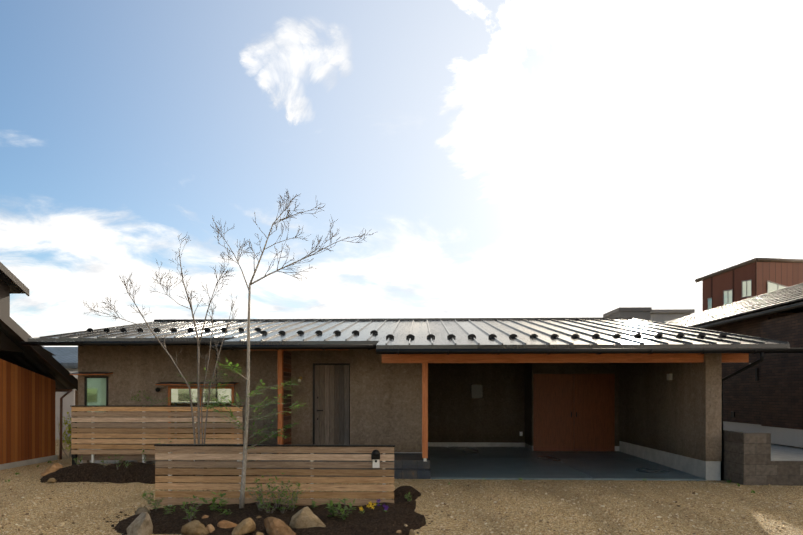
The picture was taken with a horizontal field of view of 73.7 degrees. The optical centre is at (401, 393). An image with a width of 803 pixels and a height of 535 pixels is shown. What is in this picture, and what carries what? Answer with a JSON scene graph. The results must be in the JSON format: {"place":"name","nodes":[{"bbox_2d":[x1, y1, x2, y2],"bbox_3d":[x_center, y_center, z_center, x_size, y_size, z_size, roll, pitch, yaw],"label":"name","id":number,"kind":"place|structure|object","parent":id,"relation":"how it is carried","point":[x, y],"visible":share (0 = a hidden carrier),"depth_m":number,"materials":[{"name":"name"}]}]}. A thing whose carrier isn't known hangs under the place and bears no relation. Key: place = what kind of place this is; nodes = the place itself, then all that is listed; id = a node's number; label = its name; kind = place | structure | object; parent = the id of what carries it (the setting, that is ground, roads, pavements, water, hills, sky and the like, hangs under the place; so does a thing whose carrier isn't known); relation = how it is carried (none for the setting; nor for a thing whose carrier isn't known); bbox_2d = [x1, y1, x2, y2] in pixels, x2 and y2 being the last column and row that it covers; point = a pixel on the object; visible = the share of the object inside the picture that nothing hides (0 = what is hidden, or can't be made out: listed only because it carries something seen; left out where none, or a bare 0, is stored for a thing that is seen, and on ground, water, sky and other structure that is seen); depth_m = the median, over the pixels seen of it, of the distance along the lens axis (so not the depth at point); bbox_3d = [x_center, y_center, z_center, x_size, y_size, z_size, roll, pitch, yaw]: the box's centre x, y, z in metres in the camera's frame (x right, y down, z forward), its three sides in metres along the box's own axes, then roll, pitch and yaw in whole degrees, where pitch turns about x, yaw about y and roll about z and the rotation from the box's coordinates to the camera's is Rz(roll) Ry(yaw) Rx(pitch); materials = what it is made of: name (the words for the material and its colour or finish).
{"place":"outdoors","nodes":[
{"label":"outdoors","id":0,"kind":"place"},
{"bbox_2d":[0,359,54,463],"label":"neighbour walls","id":1,"kind":"structure","parent":0,"point":[27,414],"depth_m":12.43,"materials":[{"name":"brown wood"}]},
{"bbox_2d":[0,271,74,388],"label":"neighbour roofs","id":2,"kind":"structure","parent":1,"relation":"on","point":[29,358],"depth_m":12.79,"materials":[{"name":"black metal"}]},
{"bbox_2d":[55,389,72,458],"bbox_3d":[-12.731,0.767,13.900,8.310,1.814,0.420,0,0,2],"label":"downspout","id":3,"kind":"object","parent":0,"point":[68,391],"visible":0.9,"depth_m":13.58,"materials":[{"name":"metal"}]},
{"bbox_2d":[155,446,393,505],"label":"front fence slats","id":4,"kind":"object","parent":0,"point":[207,468],"visible":0.83,"depth_m":7.77,"materials":[{"name":"brown wood"}]},
{"bbox_2d":[154,444,394,446],"bbox_3d":[-1.854,0.762,7.809,3.524,0.021,0.097,0,0,2],"label":"fence cap","id":5,"kind":"object","parent":4,"relation":"on","point":[270,445],"visible":1,"depth_m":7.76,"materials":[{"name":"brown wood"}]},
{"bbox_2d":[0,440,802,534],"bbox_3d":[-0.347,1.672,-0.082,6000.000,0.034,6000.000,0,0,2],"label":"gravel ground","id":6,"kind":"structure","parent":0,"point":[425,504],"depth_m":7.99,"materials":[{"name":"beige gravel"}]},
{"bbox_2d":[0,455,56,469],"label":"foundation","id":7,"kind":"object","parent":6,"relation":"on","point":[26,462],"depth_m":12.46,"materials":[{"name":"grey concrete"}]},
{"bbox_2d":[0,262,77,389],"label":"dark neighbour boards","id":8,"kind":"object","parent":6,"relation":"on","point":[7,344],"visible":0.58,"depth_m":12.59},
{"bbox_2d":[55,379,77,439],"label":"neighbouring building","id":9,"kind":"structure","parent":6,"relation":"on","point":[68,400],"depth_m":19.32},
{"bbox_2d":[56,411,77,457],"bbox_3d":[-8.663,1.075,14.102,0.665,1.204,1.033,0,0,-18],"label":"shrub","id":10,"kind":"object","parent":6,"relation":"on","point":[68,431],"depth_m":13.87,"materials":[{"name":"green plant"}]},
{"bbox_2d":[65,368,77,370],"bbox_3d":[-17.351,0.223,30.003,8.000,2.900,7.000,0,0,2],"label":"house body","id":11,"kind":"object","parent":6,"relation":"on","point":[72,369],"depth_m":26.46,"materials":[{"name":"grey"}]},
{"bbox_2d":[75,390,78,456],"bbox_3d":[-8.547,0.798,14.120,0.100,1.750,0.040,0,0,2],"label":"downspout","id":12,"kind":"object","parent":6,"relation":"on","point":[76,397],"visible":0.21,"depth_m":14.10,"materials":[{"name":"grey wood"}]},
{"bbox_2d":[40,462,265,483],"bbox_3d":[-4.814,1.537,10.093,4.690,0.373,1.820,0,0,2],"label":"garden bed","id":13,"kind":"object","parent":6,"relation":"on","point":[144,473],"visible":0.48,"depth_m":10.15,"materials":[{"name":"black soil"}]},
{"bbox_2d":[70,405,243,464],"bbox_3d":[-4.935,0.960,10.821,3.524,1.426,0.112,0,0,2],"label":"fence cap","id":14,"kind":"object","parent":6,"relation":"on","point":[74,456],"visible":0.68,"depth_m":10.85,"materials":[{"name":"brown wood"}]},
{"bbox_2d":[83,233,244,475],"bbox_3d":[-4.221,-0.562,10.259,3.195,4.561,2.639,0,0,2],"label":"tree","id":15,"kind":"object","parent":6,"relation":"on","point":[198,372],"depth_m":9.40,"materials":[{"name":"plant"}]},
{"bbox_2d":[91,411,239,468],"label":"fence posts","id":16,"kind":"object","parent":6,"relation":"on","point":[93,458],"depth_m":10.85,"materials":[{"name":"grey metal"}]},
{"bbox_2d":[71,407,242,453],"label":"fence slats","id":17,"kind":"object","parent":16,"relation":"attached to","point":[131,430],"visible":0.85,"depth_m":10.79,"materials":[{"name":"brown wood"}]},
{"bbox_2d":[78,449,260,468],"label":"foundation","id":18,"kind":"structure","parent":6,"relation":"on","point":[86,458],"depth_m":10.96,"materials":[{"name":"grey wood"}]},
{"bbox_2d":[40,463,414,534],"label":"garden rocks","id":19,"kind":"object","parent":6,"relation":"on","point":[142,524],"visible":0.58,"depth_m":6.25,"materials":[{"name":"beige stone"}]},
{"bbox_2d":[26,477,440,533],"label":"soil crumbs","id":20,"kind":"object","parent":6,"relation":"on","point":[112,525],"visible":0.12,"depth_m":7.28,"materials":[{"name":"brown soil"}]},
{"bbox_2d":[112,486,425,534],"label":"soil bed","id":21,"kind":"object","parent":6,"relation":"on","point":[395,517],"visible":0.6,"depth_m":6.81,"materials":[{"name":"brown soil"}]},
{"bbox_2d":[74,439,411,521],"bbox_3d":[-3.409,1.241,8.355,6.794,0.768,2.586,0,0,28],"label":"bed plant","id":22,"kind":"object","parent":21,"relation":"on","point":[213,500],"depth_m":7.15,"materials":[{"name":"green plant"}]},
{"bbox_2d":[204,189,373,507],"bbox_3d":[-1.520,-0.595,7.262,2.442,4.472,1.042,0,0,2],"label":"tree","id":23,"kind":"object","parent":21,"relation":"on","point":[243,481],"depth_m":7.30,"materials":[{"name":"grey plant"}]},
{"bbox_2d":[359,501,375,510],"bbox_3d":[-0.450,1.519,7.213,0.208,0.098,0.445,0,0,2],"label":"yellow pansy","id":24,"kind":"object","parent":21,"relation":"in","point":[368,506],"visible":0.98,"depth_m":7.20,"materials":[{"name":"yellow plant"}]},
{"bbox_2d":[376,499,388,509],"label":"purple flowers","id":25,"kind":"object","parent":21,"relation":"in","point":[379,500],"visible":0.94,"depth_m":7.34,"materials":[{"name":"purple plant"}]},
{"bbox_2d":[168,452,384,505],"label":"fence posts","id":26,"kind":"object","parent":6,"relation":"on","point":[241,468],"depth_m":7.81,"materials":[{"name":"grey metal"}]},
{"bbox_2d":[371,450,379,458],"bbox_3d":[-0.369,0.880,7.723,0.124,0.137,0.124,0,0,2],"label":"fence lamp","id":27,"kind":"object","parent":26,"relation":"attached to","point":[375,454],"visible":0.98,"depth_m":7.67,"materials":[{"name":"black metal"}]},
{"bbox_2d":[373,459,379,467],"bbox_3d":[-0.366,1.007,7.713,0.100,0.130,0.020,0,0,2],"label":"intercom","id":28,"kind":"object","parent":26,"relation":"attached to","point":[376,464],"depth_m":7.70,"materials":[{"name":"white plastic"}]},
{"bbox_2d":[255,451,429,478],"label":"porch floor","id":29,"kind":"structure","parent":6,"relation":"on","point":[411,466],"depth_m":10.75,"materials":[{"name":"concrete"}]},
{"bbox_2d":[278,350,427,457],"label":"wooden posts","id":30,"kind":"object","parent":29,"relation":"on","point":[424,405],"visible":0.93,"depth_m":10.52,"materials":[{"name":"brown wood"}]},
{"bbox_2d":[5,461,754,495],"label":"gravel weeds","id":31,"kind":"object","parent":6,"relation":"on","point":[729,481],"visible":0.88,"depth_m":10.04,"materials":[{"name":"green plant"}]},
{"bbox_2d":[79,441,720,480],"bbox_3d":[-0.622,1.473,16.668,13.906,0.401,12.338,0,0,2],"label":"house foundation","id":32,"kind":"object","parent":6,"relation":"on","point":[708,470],"visible":0.1,"depth_m":12.47,"materials":[{"name":"grey concrete"}]},
{"bbox_2d":[78,345,721,460],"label":"stucco house walls","id":33,"kind":"structure","parent":6,"relation":"on","point":[680,413],"depth_m":12.65,"materials":[{"name":"brown paint"}]},
{"bbox_2d":[84,377,107,411],"bbox_3d":[-7.262,0.078,12.746,0.560,0.950,0.040,0,0,2],"label":"window frame","id":34,"kind":"object","parent":33,"relation":"attached to","point":[85,390],"visible":0.54,"depth_m":12.73,"materials":[{"name":"black metal"}]},
{"bbox_2d":[87,378,105,411],"bbox_3d":[-7.261,0.078,12.758,0.490,0.880,0.016,0,0,2],"label":"window glass","id":35,"kind":"object","parent":34,"relation":"in","point":[96,391],"visible":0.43,"depth_m":12.75,"materials":[{"name":"glass"}]},
{"bbox_2d":[70,372,237,383],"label":"window hood caps","id":36,"kind":"object","parent":33,"relation":"attached to","point":[156,383],"depth_m":12.57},
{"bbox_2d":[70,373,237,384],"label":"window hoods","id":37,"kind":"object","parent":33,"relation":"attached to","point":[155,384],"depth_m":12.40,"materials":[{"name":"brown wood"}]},
{"bbox_2d":[168,387,233,438],"bbox_3d":[-4.738,0.508,12.657,1.570,1.330,0.050,0,0,2],"label":"window frame","id":38,"kind":"object","parent":33,"relation":"attached to","point":[201,388],"visible":0.33,"depth_m":12.64,"materials":[{"name":"brown wood"}]},
{"bbox_2d":[171,389,230,438],"bbox_3d":[-4.738,0.508,12.674,1.470,1.230,0.016,0,0,2],"label":"window pane","id":39,"kind":"structure","parent":38,"relation":"in","point":[179,400],"depth_m":12.67,"materials":[{"name":"glass"}]},
{"bbox_2d":[283,351,290,444],"bbox_3d":[-2.624,0.171,12.166,0.030,2.285,0.870,0,0,2],"label":"entrance screen","id":40,"kind":"object","parent":33,"relation":"attached to","point":[287,366],"visible":0.65,"depth_m":12.24,"materials":[{"name":"brown wood"}]},
{"bbox_2d":[313,363,349,444],"bbox_3d":[-1.631,0.316,12.528,0.900,2.035,0.100,0,0,2],"label":"door frame","id":41,"kind":"object","parent":33,"relation":"attached to","point":[314,364],"visible":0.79,"depth_m":12.54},
{"bbox_2d":[315,365,348,444],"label":"entrance door planks","id":42,"kind":"object","parent":33,"relation":"in","point":[332,400],"visible":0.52,"depth_m":12.54,"materials":[{"name":"brown wood"}]},
{"bbox_2d":[28,317,789,348],"bbox_3d":[-0.373,-1.579,16.928,15.030,1.545,14.400,0,0,2],"label":"roof sheet","id":43,"kind":"object","parent":33,"relation":"on","point":[420,333],"visible":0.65,"depth_m":11.69,"materials":[{"name":"metal"}]},
{"bbox_2d":[87,328,726,337],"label":"snow guards","id":44,"kind":"object","parent":43,"relation":"on","point":[450,335],"visible":0.85,"depth_m":11.00,"materials":[{"name":"black metal"}]},
{"bbox_2d":[40,318,788,344],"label":"roof seams","id":45,"kind":"object","parent":43,"relation":"on","point":[453,340],"visible":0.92,"depth_m":12.52,"materials":[{"name":"grey metal"}]},
{"bbox_2d":[471,384,482,397],"bbox_3d":[2.237,-0.057,15.831,0.360,0.420,0.040,0,0,2],"label":"panel frame","id":46,"kind":"object","parent":33,"relation":"attached to","point":[476,384],"visible":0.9,"depth_m":15.81,"materials":[{"name":"black metal"}]},
{"bbox_2d":[472,385,481,397],"bbox_3d":[2.237,-0.057,15.843,0.310,0.370,0.016,0,0,2],"label":"electrical panel","id":47,"kind":"object","parent":46,"relation":"in","point":[476,391],"visible":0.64,"depth_m":15.84,"materials":[{"name":"grey metal"}]},
{"bbox_2d":[244,344,748,362],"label":"cedar beams","id":48,"kind":"structure","parent":33,"relation":"attached to","point":[578,358],"depth_m":10.43,"materials":[{"name":"brown wood"}]},
{"bbox_2d":[533,374,614,450],"bbox_3d":[4.746,0.528,14.721,2.210,2.130,0.070,0,0,2],"label":"door frame","id":49,"kind":"object","parent":33,"relation":"attached to","point":[572,374],"visible":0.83,"depth_m":14.72,"materials":[{"name":"brown wood"}]},
{"bbox_2d":[535,375,612,450],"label":"store doors","id":50,"kind":"structure","parent":49,"relation":"in","point":[559,399],"depth_m":14.71,"materials":[{"name":"brown wood"}]},
{"bbox_2d":[667,374,671,379],"bbox_3d":[5.850,-0.357,11.688,0.060,0.140,0.140,0,0,2],"label":"carport wall light","id":51,"kind":"object","parent":33,"relation":"attached to","point":[669,376],"visible":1,"depth_m":11.62,"materials":[{"name":"grey"}]},
{"bbox_2d":[0,478,802,534],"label":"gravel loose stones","id":52,"kind":"object","parent":6,"relation":"on","point":[438,508],"visible":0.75,"depth_m":7.45,"materials":[{"name":"beige gravel"}]},
{"bbox_2d":[20,341,802,479],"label":"gutters and downpipes","id":53,"kind":"object","parent":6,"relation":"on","point":[598,351],"visible":0.9,"depth_m":9.63,"materials":[{"name":"black metal"}]},
{"bbox_2d":[215,350,217,438],"bbox_3d":[-3.926,0.222,11.364,0.044,2.466,0.044,0,0,-21],"label":"rain chain","id":54,"kind":"object","parent":53,"relation":"hanging from","point":[216,395],"visible":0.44,"depth_m":11.35,"materials":[{"name":"black metal"}]},
{"bbox_2d":[428,446,705,480],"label":"carport slab","id":55,"kind":"structure","parent":6,"relation":"on","point":[497,463],"depth_m":12.03,"materials":[{"name":"black concrete"}]},
{"bbox_2d":[607,311,649,320],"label":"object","id":56,"kind":"object","parent":6,"relation":"on","point":[643,315],"visible":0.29,"depth_m":35.41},
{"bbox_2d":[603,307,651,316],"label":"roof","id":57,"kind":"structure","parent":56,"relation":"on","point":[627,309],"depth_m":35.37,"materials":[{"name":"grey metal"}]},
{"bbox_2d":[707,312,802,429],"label":"neighbour house walls","id":58,"kind":"structure","parent":6,"relation":"on","point":[772,396],"depth_m":13.28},
{"bbox_2d":[665,283,802,327],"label":"neighbour roof","id":59,"kind":"structure","parent":58,"relation":"on","point":[782,302],"depth_m":15.73,"materials":[{"name":"grey metal"}]},
{"bbox_2d":[680,292,802,328],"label":"neighbour gutter snow rail","id":60,"kind":"object","parent":59,"relation":"attached to","point":[786,308],"visible":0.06,"depth_m":13.80,"materials":[{"name":"metal"}]},
{"bbox_2d":[731,368,757,416],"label":"wall fittings","id":61,"kind":"object","parent":58,"relation":"attached to","point":[756,379],"visible":1,"depth_m":14.23,"materials":[{"name":"black metal"}]},
{"bbox_2d":[723,430,802,485],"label":"block wall","id":62,"kind":"structure","parent":6,"relation":"on","point":[747,459],"depth_m":9.70,"materials":[{"name":"grey concrete"}]},
{"bbox_2d":[723,421,802,447],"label":"foundation","id":63,"kind":"object","parent":6,"relation":"on","point":[788,437],"visible":0.08,"depth_m":13.05,"materials":[{"name":"grey concrete"}]},
{"bbox_2d":[0,0,802,346],"label":"sky","id":64,"kind":"structure","parent":0,"point":[500,158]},
{"bbox_2d":[650,313,690,322],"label":"wall","id":65,"kind":"structure","parent":0,"point":[660,317],"depth_m":39.28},
{"bbox_2d":[650,309,694,313],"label":"roof","id":66,"kind":"structure","parent":65,"relation":"on","point":[691,311],"depth_m":39.07,"materials":[{"name":"grey metal"}]},
{"bbox_2d":[702,262,802,311],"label":"brown building walls","id":67,"kind":"structure","parent":0,"point":[760,274],"depth_m":39.90,"materials":[{"name":"brown wood"}]},
{"bbox_2d":[708,280,785,308],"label":"brown building windows","id":68,"kind":"structure","parent":67,"relation":"in","point":[771,287],"depth_m":39.45,"materials":[{"name":"glass"}]},
{"bbox_2d":[707,279,787,309],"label":"brown building window frames","id":69,"kind":"structure","parent":67,"relation":"in","point":[742,297],"depth_m":39.45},
{"bbox_2d":[695,258,802,282],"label":"roof","id":70,"kind":"structure","parent":67,"relation":"on","point":[742,264],"depth_m":39.88,"materials":[{"name":"black metal"}]},
{"bbox_2d":[771,443,802,460],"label":"concrete pavement","id":71,"kind":"structure","parent":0,"point":[779,452],"depth_m":11.32,"materials":[{"name":"grey concrete"}]},
{"bbox_3d":[-17.351,-1.352,30.003,8.800,0.249,7.800,0,0,2],"label":"house roof","id":72,"kind":"object","parent":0,"visible":0},
{"bbox_2d":[43,347,77,365],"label":"tile roof","id":73,"kind":"structure","parent":72,"relation":"on","point":[66,356],"depth_m":27.91,"materials":[{"name":"grey tile"}]}
]}

